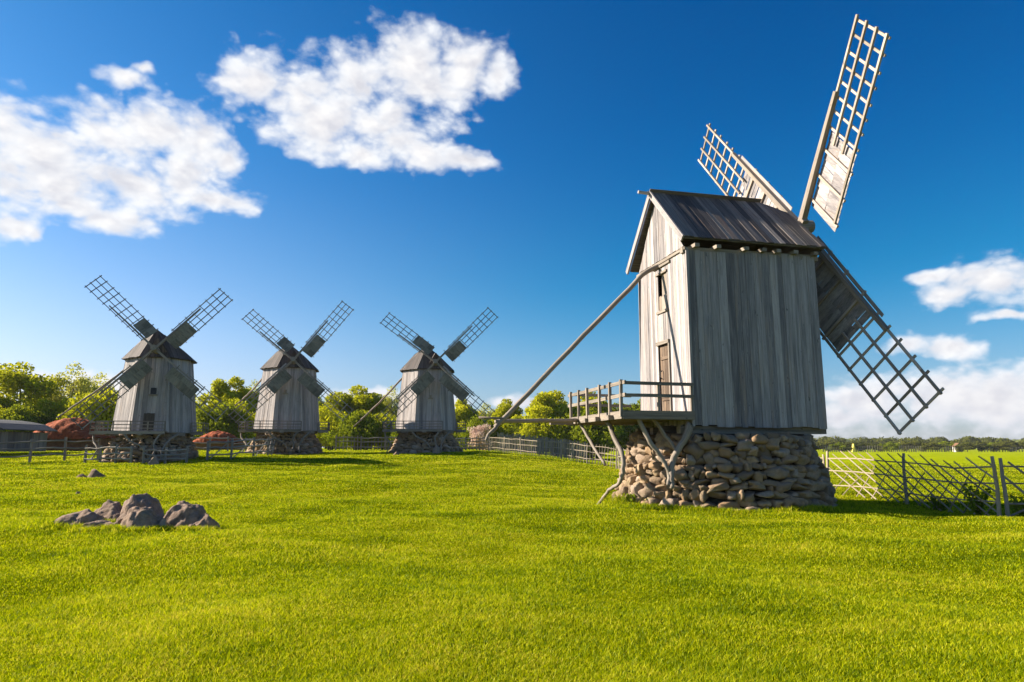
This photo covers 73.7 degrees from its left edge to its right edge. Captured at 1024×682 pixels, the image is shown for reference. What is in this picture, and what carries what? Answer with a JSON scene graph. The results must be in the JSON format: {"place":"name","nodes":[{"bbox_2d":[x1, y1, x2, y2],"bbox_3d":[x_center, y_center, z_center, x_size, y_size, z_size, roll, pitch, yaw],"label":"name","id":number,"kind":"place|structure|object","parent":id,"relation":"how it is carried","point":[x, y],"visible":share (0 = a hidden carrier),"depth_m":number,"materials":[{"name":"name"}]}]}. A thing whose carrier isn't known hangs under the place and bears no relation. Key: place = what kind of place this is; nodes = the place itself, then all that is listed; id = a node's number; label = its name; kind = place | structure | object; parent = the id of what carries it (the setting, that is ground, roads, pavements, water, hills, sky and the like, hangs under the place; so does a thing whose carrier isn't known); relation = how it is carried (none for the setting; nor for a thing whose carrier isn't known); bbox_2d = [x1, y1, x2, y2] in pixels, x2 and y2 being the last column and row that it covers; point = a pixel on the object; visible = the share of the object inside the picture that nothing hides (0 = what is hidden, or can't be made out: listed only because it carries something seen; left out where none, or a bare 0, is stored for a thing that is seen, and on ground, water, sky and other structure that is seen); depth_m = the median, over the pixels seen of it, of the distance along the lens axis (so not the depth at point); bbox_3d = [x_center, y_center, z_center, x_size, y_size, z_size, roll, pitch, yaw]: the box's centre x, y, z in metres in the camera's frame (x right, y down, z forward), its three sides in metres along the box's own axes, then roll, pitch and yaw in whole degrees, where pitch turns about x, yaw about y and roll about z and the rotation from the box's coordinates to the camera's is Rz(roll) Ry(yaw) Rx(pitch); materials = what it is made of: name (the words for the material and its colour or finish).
{"place":"outdoors","nodes":[
{"label":"outdoors","id":0,"kind":"place"},
{"bbox_2d":[0,448,1023,681],"bbox_3d":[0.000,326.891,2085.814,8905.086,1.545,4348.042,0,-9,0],"label":"ground","id":1,"kind":"structure","parent":0,"point":[1012,457],"depth_m":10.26,"materials":[{"name":"green plant"}]},
{"bbox_2d":[0,393,16,408],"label":"tree","id":2,"kind":"object","parent":1,"relation":"on","point":[4,401],"visible":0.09,"depth_m":80.09,"materials":[{"name":"green plant"}]},
{"bbox_2d":[0,406,41,431],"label":"bush","id":3,"kind":"object","parent":1,"relation":"on","point":[16,413],"visible":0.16,"depth_m":75.33,"materials":[{"name":"green plant"}]},
{"bbox_2d":[0,420,57,451],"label":"shed","id":4,"kind":"structure","parent":1,"relation":"on","point":[16,436],"depth_m":48.02,"materials":[{"name":"grey wood"}]},
{"bbox_2d":[0,404,57,431],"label":"bush","id":5,"kind":"object","parent":1,"relation":"on","point":[44,418],"visible":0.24,"depth_m":75.71,"materials":[{"name":"green plant"}]},
{"bbox_2d":[0,361,65,408],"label":"tree","id":6,"kind":"object","parent":1,"relation":"on","point":[13,382],"visible":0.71,"depth_m":82.09,"materials":[{"name":"green plant"}]},
{"bbox_2d":[20,396,72,424],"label":"bush","id":7,"kind":"object","parent":1,"relation":"on","point":[57,408],"visible":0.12,"depth_m":80.25,"materials":[{"name":"green plant"}]},
{"bbox_2d":[0,437,100,461],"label":"rail fence","id":8,"kind":"object","parent":1,"relation":"on","point":[31,448],"visible":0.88,"depth_m":39.91,"materials":[{"name":"wood"}]},
{"bbox_2d":[45,361,98,403],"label":"tree","id":9,"kind":"object","parent":1,"relation":"on","point":[81,385],"visible":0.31,"depth_m":87.70,"materials":[{"name":"green plant"}]},
{"bbox_2d":[34,417,115,450],"bbox_3d":[-37.200,7.962,57.966,6.600,2.970,5.280,0,-9,0],"label":"hut","id":10,"kind":"object","parent":1,"relation":"on","point":[69,429],"visible":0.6,"depth_m":55.92,"materials":[{"name":"tile"}]},
{"bbox_2d":[54,509,105,525],"bbox_3d":[-8.256,3.533,13.154,1.162,0.591,0.793,-2,-9,14],"label":"boulder","id":11,"kind":"object","parent":1,"relation":"on","point":[86,516],"visible":0.45,"depth_m":12.97,"materials":[{"name":"grey stone"}]},
{"bbox_2d":[56,387,118,429],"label":"bush","id":12,"kind":"object","parent":1,"relation":"on","point":[107,415],"visible":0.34,"depth_m":76.95,"materials":[{"name":"green plant"}]},
{"bbox_2d":[87,469,105,477],"bbox_3d":[-18.553,6.054,30.468,0.832,0.700,0.730,0,-9,0],"label":"boulder","id":13,"kind":"object","parent":1,"relation":"on","point":[95,473],"visible":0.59,"depth_m":30.25,"materials":[{"name":"grey stone"}]},
{"bbox_2d":[82,520,112,529],"bbox_3d":[-7.760,3.513,12.868,0.941,0.272,0.493,0,-9,0],"label":"boulder","id":14,"kind":"object","parent":1,"relation":"on","point":[98,522],"visible":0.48,"depth_m":12.74,"materials":[{"name":"grey stone"}]},
{"bbox_2d":[91,372,113,391],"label":"tree","id":15,"kind":"object","parent":1,"relation":"on","point":[100,378],"visible":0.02,"depth_m":91.95,"materials":[{"name":"green plant"}]},
{"bbox_2d":[83,444,132,463],"bbox_3d":[-23.105,6.529,39.034,3.187,1.228,0.182,-2,-9,11],"label":"rail fence","id":16,"kind":"object","parent":1,"relation":"on","point":[116,453],"visible":0.93,"depth_m":38.99,"materials":[{"name":"grey wood"}]},
{"bbox_2d":[94,500,122,520],"bbox_3d":[-7.959,3.592,13.525,1.065,0.864,0.819,-2,-9,12],"label":"boulder","id":17,"kind":"object","parent":1,"relation":"on","point":[110,509],"visible":0.25,"depth_m":13.53,"materials":[{"name":"grey stone"}]},
{"bbox_2d":[116,493,164,520],"bbox_3d":[-7.363,3.688,13.538,1.232,1.309,1.029,0,-9,0],"label":"boulder","id":18,"kind":"object","parent":1,"relation":"on","point":[142,500],"visible":0.3,"depth_m":13.54,"materials":[{"name":"grey stone"}]},
{"bbox_2d":[120,506,166,527],"bbox_3d":[-6.959,3.513,12.770,0.852,0.829,0.718,0,-9,0],"label":"boulder","id":19,"kind":"object","parent":1,"relation":"on","point":[137,516],"visible":0.47,"depth_m":12.66,"materials":[{"name":"grey stone"}]},
{"bbox_2d":[56,275,232,462],"bbox_3d":[-22.666,1.893,42.502,10.663,11.250,5.711,2,-9,-13],"label":"windmill","id":20,"kind":"object","parent":1,"relation":"on","point":[155,407],"visible":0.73,"depth_m":40.87,"materials":[{"name":"wood"}]},
{"bbox_2d":[142,413,154,429],"bbox_3d":[-21.527,4.771,40.429,0.586,1.021,0.139,2,-9,-13],"label":"door","id":21,"kind":"structure","parent":20,"relation":"in","point":[147,416],"depth_m":40.44,"materials":[{"name":"grey wood"}]},
{"bbox_2d":[148,388,157,395],"bbox_3d":[-21.465,3.029,40.854,0.495,0.464,0.105,2,-9,-13],"label":"window","id":22,"kind":"structure","parent":20,"relation":"in","point":[153,390],"depth_m":40.85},
{"bbox_2d":[148,456,158,464],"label":"stone","id":23,"kind":"object","parent":1,"relation":"on","point":[154,460],"visible":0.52,"depth_m":38.17,"materials":[{"name":"grey stone"}]},
{"bbox_2d":[159,518,166,525],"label":"boulder","id":24,"kind":"object","parent":1,"relation":"on","point":[162,521],"visible":0.31,"depth_m":12.77,"materials":[{"name":"stone"}]},
{"bbox_2d":[142,446,188,463],"bbox_3d":[-19.751,6.558,38.873,2.473,1.173,0.175,1,-9,-7],"label":"rail fence","id":25,"kind":"object","parent":1,"relation":"on","point":[165,455],"visible":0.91,"depth_m":38.83,"materials":[{"name":"grey wood"}]},
{"bbox_2d":[163,500,205,526],"bbox_3d":[-6.439,3.625,13.301,0.945,0.999,0.756,1,-9,-7],"label":"boulder","id":26,"kind":"object","parent":1,"relation":"on","point":[182,513],"visible":0.38,"depth_m":13.20,"materials":[{"name":"grey stone"}]},
{"bbox_2d":[190,513,220,528],"bbox_3d":[-5.955,3.641,13.201,0.625,0.610,0.621,0,-9,0],"label":"boulder","id":27,"kind":"object","parent":1,"relation":"on","point":[205,519],"visible":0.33,"depth_m":13.07,"materials":[{"name":"grey stone"}]},
{"bbox_2d":[193,430,243,449],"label":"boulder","id":28,"kind":"object","parent":1,"relation":"on","point":[217,434],"visible":0.65,"depth_m":68.58,"materials":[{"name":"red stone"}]},
{"bbox_2d":[190,436,249,450],"bbox_3d":[-23.746,8.670,57.070,8.756,1.499,0.180,2,-9,-10],"label":"rail fence","id":29,"kind":"object","parent":1,"relation":"on","point":[227,438],"visible":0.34,"depth_m":56.97,"materials":[{"name":"grey wood"}]},
{"bbox_2d":[190,401,250,440],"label":"bush","id":30,"kind":"object","parent":1,"relation":"on","point":[225,422],"visible":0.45,"depth_m":79.28,"materials":[{"name":"green plant"}]},
{"bbox_2d":[196,397,256,444],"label":"bush","id":31,"kind":"object","parent":1,"relation":"on","point":[252,417],"visible":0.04,"depth_m":82.65,"materials":[{"name":"green plant"}]},
{"bbox_2d":[197,376,258,419],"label":"tree","id":32,"kind":"object","parent":1,"relation":"on","point":[221,390],"visible":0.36,"depth_m":90.63,"materials":[{"name":"green plant"}]},
{"bbox_2d":[206,437,275,459],"bbox_3d":[-17.177,7.436,47.701,2.399,1.796,13.542,0,-9,0],"label":"rail fence","id":33,"kind":"object","parent":1,"relation":"on","point":[253,452],"visible":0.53,"depth_m":43.02,"materials":[{"name":"grey wood"}]},
{"bbox_2d":[249,379,258,393],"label":"tree","id":34,"kind":"object","parent":1,"relation":"on","point":[254,381],"visible":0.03,"depth_m":98.03,"materials":[{"name":"green plant"}]},
{"bbox_2d":[228,301,353,454],"bbox_3d":[-16.312,2.821,51.192,9.041,11.540,5.887,2,-9,-11],"label":"windmill","id":35,"kind":"object","parent":1,"relation":"on","point":[291,389],"visible":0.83,"depth_m":49.25,"materials":[{"name":"wood"}]},
{"bbox_2d":[318,396,325,408],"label":"tree","id":36,"kind":"object","parent":1,"relation":"on","point":[320,403],"visible":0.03,"depth_m":111.05,"materials":[{"name":"green plant"}]},
{"bbox_2d":[315,403,347,449],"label":"bush","id":37,"kind":"object","parent":1,"relation":"on","point":[328,415],"visible":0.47,"depth_m":85.23,"materials":[{"name":"green plant"}]},
{"bbox_2d":[320,409,381,449],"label":"bush","id":38,"kind":"object","parent":1,"relation":"on","point":[365,424],"visible":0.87,"depth_m":80.26,"materials":[{"name":"green plant"}]},
{"bbox_2d":[324,385,387,417],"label":"tree","id":39,"kind":"object","parent":1,"relation":"on","point":[365,401],"visible":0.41,"depth_m":94.21,"materials":[{"name":"green plant"}]},
{"bbox_2d":[335,435,397,449],"bbox_3d":[-11.836,8.800,58.320,6.380,1.549,0.179,3,-9,-18],"label":"rail fence","id":40,"kind":"object","parent":1,"relation":"on","point":[361,442],"visible":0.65,"depth_m":57.99,"materials":[{"name":"grey wood"}]},
{"bbox_2d":[348,409,396,449],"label":"bush","id":41,"kind":"object","parent":1,"relation":"on","point":[384,418],"visible":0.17,"depth_m":82.74,"materials":[{"name":"green plant"}]},
{"bbox_2d":[380,419,398,449],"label":"bush","id":42,"kind":"object","parent":1,"relation":"on","point":[393,434],"visible":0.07,"depth_m":79.47,"materials":[{"name":"green plant"}]},
{"bbox_2d":[383,385,399,449],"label":"tree","id":43,"kind":"object","parent":1,"relation":"on","point":[388,401],"visible":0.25,"depth_m":103.40,"materials":[{"name":"green plant"}]},
{"bbox_2d":[354,307,497,453],"bbox_3d":[-6.657,3.130,52.505,11.040,11.191,5.715,1,-9,-4],"label":"windmill","id":44,"kind":"object","parent":1,"relation":"on","point":[425,421],"visible":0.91,"depth_m":50.71,"materials":[{"name":"wood"}]},
{"bbox_2d":[247,432,625,451],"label":"wood","id":45,"kind":"object","parent":1,"relation":"on","point":[614,448],"visible":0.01,"depth_m":132.34,"materials":[{"name":"green plant"}]},
{"bbox_2d":[432,446,440,452],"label":"stone","id":46,"kind":"object","parent":1,"relation":"on","point":[436,449],"visible":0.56,"depth_m":48.36,"materials":[{"name":"grey stone"}]},
{"bbox_2d":[453,399,478,437],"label":"tree","id":47,"kind":"object","parent":1,"relation":"on","point":[463,413],"visible":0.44,"depth_m":101.92,"materials":[{"name":"green plant"}]},
{"bbox_2d":[455,437,488,450],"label":"rail fence","id":48,"kind":"object","parent":1,"relation":"on","point":[469,444],"visible":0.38,"depth_m":60.96,"materials":[{"name":"grey wood"}]},
{"bbox_2d":[467,423,492,449],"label":"bush","id":49,"kind":"object","parent":1,"relation":"on","point":[478,432],"visible":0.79,"depth_m":83.18,"materials":[{"name":"pink plant"}]},
{"bbox_2d":[454,414,506,449],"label":"bush","id":50,"kind":"object","parent":1,"relation":"on","point":[477,421],"visible":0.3,"depth_m":89.19,"materials":[{"name":"green plant"}]},
{"bbox_2d":[477,403,494,419],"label":"tree","id":51,"kind":"object","parent":1,"relation":"on","point":[484,413],"visible":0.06,"depth_m":107.24,"materials":[{"name":"green plant"}]},
{"bbox_2d":[491,398,522,449],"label":"tree","id":52,"kind":"object","parent":1,"relation":"on","point":[505,406],"visible":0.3,"depth_m":97.76,"materials":[{"name":"green plant"}]},
{"bbox_2d":[494,416,540,452],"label":"bush","id":53,"kind":"object","parent":1,"relation":"on","point":[515,426],"visible":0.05,"depth_m":88.96,"materials":[{"name":"green plant"}]},
{"bbox_2d":[497,432,585,459],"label":"paling fence","id":54,"kind":"object","parent":1,"relation":"on","point":[536,440],"visible":0.59,"depth_m":73.63,"materials":[{"name":"grey wood"}]},
{"bbox_2d":[514,411,569,454],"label":"bush","id":55,"kind":"object","parent":1,"relation":"on","point":[540,429],"visible":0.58,"depth_m":86.04,"materials":[{"name":"green plant"}]},
{"bbox_2d":[511,390,585,455],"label":"tree","id":56,"kind":"object","parent":1,"relation":"on","point":[545,404],"visible":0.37,"depth_m":91.18,"materials":[{"name":"green plant"}]},
{"bbox_2d":[489,436,616,468],"bbox_3d":[2.156,8.309,51.895,0.331,2.528,20.738,4,-10,-24],"label":"lattice fence","id":57,"kind":"object","parent":1,"relation":"on","point":[540,446],"visible":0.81,"depth_m":49.76,"materials":[{"name":"grey wood"}]},
{"bbox_2d":[544,407,624,459],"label":"bush","id":58,"kind":"object","parent":1,"relation":"on","point":[599,434],"visible":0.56,"depth_m":85.12,"materials":[{"name":"green plant"}]},
{"bbox_2d":[573,392,620,441],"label":"tree","id":59,"kind":"object","parent":1,"relation":"on","point":[604,409],"visible":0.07,"depth_m":96.73,"materials":[{"name":"green plant"}]},
{"bbox_2d":[612,402,640,457],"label":"tree","id":60,"kind":"object","parent":1,"relation":"on","point":[627,431],"visible":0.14,"depth_m":101.91,"materials":[{"name":"green plant"}]},
{"bbox_2d":[622,491,636,503],"bbox_3d":[3.262,4.242,18.469,0.547,0.428,0.574,-2,-9,15],"label":"weed","id":61,"kind":"object","parent":1,"relation":"on","point":[628,496],"visible":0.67,"depth_m":18.35,"materials":[{"name":"green plant"}]},
{"bbox_2d":[623,399,640,409],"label":"tree","id":62,"kind":"object","parent":1,"relation":"on","point":[637,406],"visible":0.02,"depth_m":109.30,"materials":[{"name":"green plant"}]},
{"bbox_2d":[479,14,944,510],"bbox_3d":[4.333,-2.150,20.556,10.895,14.133,10.307,2,-9,-13],"label":"windmill","id":63,"kind":"object","parent":1,"relation":"on","point":[741,309],"visible":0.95,"depth_m":18.79,"materials":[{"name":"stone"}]},
{"bbox_2d":[656,339,672,410],"bbox_3d":[4.368,1.008,19.542,0.137,2.039,0.815,2,-9,-13],"label":"door","id":64,"kind":"structure","parent":63,"relation":"in","point":[665,356],"depth_m":19.53,"materials":[{"name":"wood"}]},
{"bbox_2d":[618,449,825,468],"bbox_3d":[8.683,6.003,32.851,0.184,1.803,19.794,2,-9,-12],"label":"lattice fence","id":65,"kind":"object","parent":1,"relation":"on","point":[823,458],"visible":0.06,"depth_m":41.98,"materials":[{"name":"grey wood"}]},
{"bbox_2d":[815,442,825,449],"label":"tree","id":66,"kind":"object","parent":1,"relation":"on","point":[820,445],"visible":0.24,"depth_m":256.95,"materials":[{"name":"green plant"}]},
{"bbox_2d":[822,440,839,450],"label":"tree","id":67,"kind":"object","parent":1,"relation":"on","point":[828,442],"visible":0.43,"depth_m":270.67,"materials":[{"name":"green plant"}]},
{"bbox_2d":[828,442,851,450],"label":"tree","id":68,"kind":"object","parent":1,"relation":"on","point":[841,446],"visible":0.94,"depth_m":258.80,"materials":[{"name":"green plant"}]},
{"bbox_2d":[838,442,861,451],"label":"tree","id":69,"kind":"object","parent":1,"relation":"on","point":[848,444],"visible":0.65,"depth_m":257.99,"materials":[{"name":"green plant"}]},
{"bbox_2d":[853,442,871,451],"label":"tree","id":70,"kind":"object","parent":1,"relation":"on","point":[864,445],"visible":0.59,"depth_m":262.90,"materials":[{"name":"green plant"}]},
{"bbox_2d":[863,443,883,451],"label":"tree","id":71,"kind":"object","parent":1,"relation":"on","point":[875,444],"visible":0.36,"depth_m":267.39,"materials":[{"name":"green plant"}]},
{"bbox_2d":[823,445,955,451],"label":"picket fence","id":72,"kind":"object","parent":1,"relation":"on","point":[889,450],"visible":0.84,"depth_m":260.23,"materials":[{"name":"grey wood"}]},
{"bbox_2d":[878,441,900,451],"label":"tree","id":73,"kind":"object","parent":1,"relation":"on","point":[890,445],"visible":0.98,"depth_m":256.91,"materials":[{"name":"green plant"}]},
{"bbox_2d":[898,441,914,450],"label":"tree","id":74,"kind":"object","parent":1,"relation":"on","point":[906,444],"visible":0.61,"depth_m":267.75,"materials":[{"name":"green plant"}]},
{"bbox_2d":[902,440,924,451],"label":"tree","id":75,"kind":"object","parent":1,"relation":"on","point":[916,443],"visible":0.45,"depth_m":268.57,"materials":[{"name":"green plant"}]},
{"bbox_2d":[826,450,1001,515],"bbox_3d":[11.352,4.071,19.877,0.347,1.728,6.876,1,-9,-8],"label":"lattice fence","id":76,"kind":"object","parent":1,"relation":"on","point":[997,501],"visible":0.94,"depth_m":19.18,"materials":[{"name":"grey wood"}]},
{"bbox_2d":[813,435,1023,447],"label":"wood","id":77,"kind":"object","parent":1,"relation":"on","point":[882,440],"visible":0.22,"depth_m":409.06,"materials":[{"name":"green plant"}]},
{"bbox_2d":[917,442,946,451],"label":"tree","id":78,"kind":"object","parent":1,"relation":"on","point":[933,445],"visible":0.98,"depth_m":259.13,"materials":[{"name":"green plant"}]},
{"bbox_2d":[846,438,1020,441],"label":"wood","id":79,"kind":"object","parent":1,"relation":"on","point":[848,440],"visible":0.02,"depth_m":1024.35,"materials":[{"name":"green plant"}]},
{"bbox_2d":[929,494,949,510],"bbox_3d":[11.739,4.439,18.735,0.489,0.437,0.709,-4,-10,26],"label":"weed","id":80,"kind":"object","parent":1,"relation":"on","point":[940,505],"visible":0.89,"depth_m":18.60,"materials":[{"name":"green plant"}]},
{"bbox_2d":[938,441,953,451],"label":"tree","id":81,"kind":"object","parent":1,"relation":"on","point":[946,443],"visible":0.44,"depth_m":270.67,"materials":[{"name":"green plant"}]},
{"bbox_2d":[954,442,981,451],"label":"tree","id":82,"kind":"object","parent":1,"relation":"on","point":[964,446],"visible":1,"depth_m":255.70,"materials":[{"name":"green plant"}]},
{"bbox_2d":[961,484,990,515],"bbox_3d":[11.779,4.006,17.290,0.646,0.809,0.670,-7,-11,39],"label":"weed","id":83,"kind":"object","parent":1,"relation":"on","point":[976,509],"visible":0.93,"depth_m":17.24,"materials":[{"name":"green plant"}]},
{"bbox_2d":[971,441,990,451],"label":"tree","id":84,"kind":"object","parent":1,"relation":"on","point":[982,447],"visible":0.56,"depth_m":256.91,"materials":[{"name":"green plant"}]},
{"bbox_2d":[984,442,1000,450],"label":"tree","id":85,"kind":"object","parent":1,"relation":"on","point":[989,444],"visible":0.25,"depth_m":265.71,"materials":[{"name":"green plant"}]},
{"bbox_2d":[986,442,1016,451],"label":"tree","id":86,"kind":"object","parent":1,"relation":"on","point":[999,446],"visible":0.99,"depth_m":256.82,"materials":[{"name":"green plant"}]},
{"bbox_2d":[981,447,1023,451],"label":"picket fence","id":87,"kind":"object","parent":1,"relation":"on","point":[1022,450],"visible":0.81,"depth_m":258.68,"materials":[{"name":"grey wood"}]},
{"bbox_2d":[997,441,1023,451],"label":"tree","id":88,"kind":"object","parent":1,"relation":"on","point":[1017,444],"visible":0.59,"depth_m":261.68,"materials":[{"name":"green plant"}]},
{"bbox_2d":[998,458,1023,516],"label":"lattice fence","id":89,"kind":"object","parent":1,"relation":"on","point":[1005,494],"visible":0.84,"depth_m":16.36,"materials":[{"name":"grey wood"}]},
{"bbox_2d":[1008,493,1023,515],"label":"weed","id":90,"kind":"object","parent":1,"relation":"on","point":[1017,508],"visible":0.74,"depth_m":16.48,"materials":[{"name":"green plant"}]},
{"bbox_2d":[0,0,1023,447],"label":"sky","id":91,"kind":"structure","parent":0,"point":[432,165],"materials":[{"name":"blue"}]}
]}

